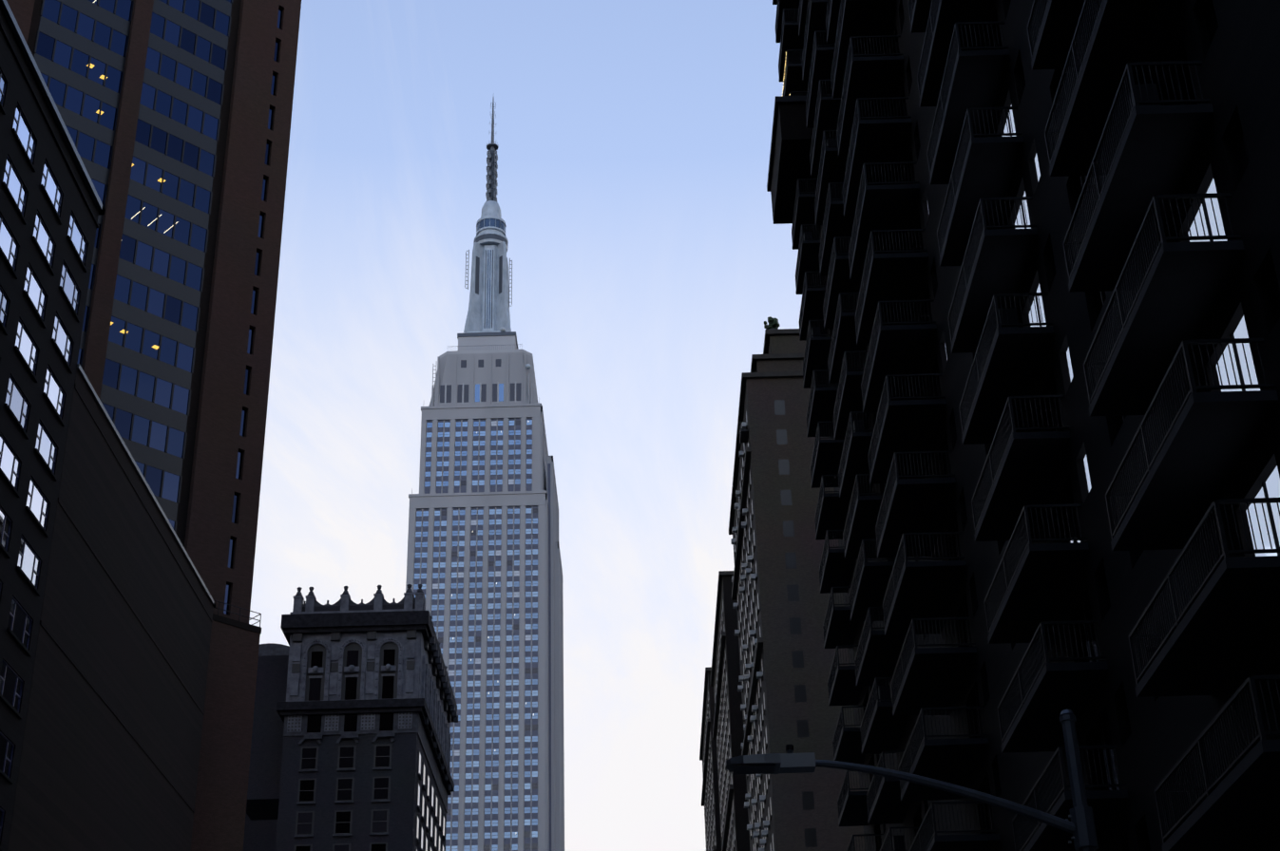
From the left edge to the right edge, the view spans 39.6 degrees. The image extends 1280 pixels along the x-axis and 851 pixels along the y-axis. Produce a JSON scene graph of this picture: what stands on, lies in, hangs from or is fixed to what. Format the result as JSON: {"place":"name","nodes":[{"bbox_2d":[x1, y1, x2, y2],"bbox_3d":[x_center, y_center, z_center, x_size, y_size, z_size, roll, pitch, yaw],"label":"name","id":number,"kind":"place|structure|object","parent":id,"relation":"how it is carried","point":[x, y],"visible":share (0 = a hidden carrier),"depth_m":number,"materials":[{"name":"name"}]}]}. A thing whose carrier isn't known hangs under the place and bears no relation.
{"place":"outdoors","nodes":[
{"label":"outdoors","id":0,"kind":"place"},
{"bbox_2d":[0,0,105,850],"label":"loft building","id":1,"kind":"structure","parent":0,"point":[52,209],"depth_m":88.33,"materials":[{"name":"brick"}]},
{"bbox_2d":[242,584,458,850],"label":"building","id":2,"kind":"structure","parent":0,"point":[355,716],"depth_m":194.72,"materials":[{"name":"stone"}]},
{"bbox_2d":[405,98,564,850],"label":"skyscraper","id":3,"kind":"structure","parent":0,"point":[484,565],"depth_m":562.63,"materials":[{"name":"stone"}]},
{"bbox_2d":[248,0,802,850],"label":"sky","id":4,"kind":"structure","parent":0,"point":[647,253],"materials":[{"name":"blue"}]},
{"bbox_2d":[699,316,865,850],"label":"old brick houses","id":5,"kind":"structure","parent":0,"point":[766,679],"depth_m":166.08,"materials":[{"name":"brick"}]},
{"bbox_3d":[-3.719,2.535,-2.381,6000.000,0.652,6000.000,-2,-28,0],"label":"street ground","id":6,"kind":"structure","parent":0,"visible":0},
{"bbox_2d":[7,363,215,850],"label":"building","id":7,"kind":"structure","parent":6,"relation":"on","point":[109,760],"depth_m":100.56,"materials":[{"name":"concrete"}]},
{"bbox_2d":[6,0,301,850],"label":"high-rise building","id":8,"kind":"structure","parent":6,"relation":"on","point":[176,116],"depth_m":141.80,"materials":[{"name":"brick"}]},
{"bbox_2d":[725,709,1098,850],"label":"street lamp","id":9,"kind":"object","parent":6,"relation":"on","point":[1080,827],"visible":1,"depth_m":19.68,"materials":[{"name":"grey metal"}]},
{"bbox_2d":[766,0,1279,850],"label":"balcony apartments","id":10,"kind":"structure","parent":6,"relation":"on","point":[1037,270],"depth_m":47.38,"materials":[{"name":"concrete"}]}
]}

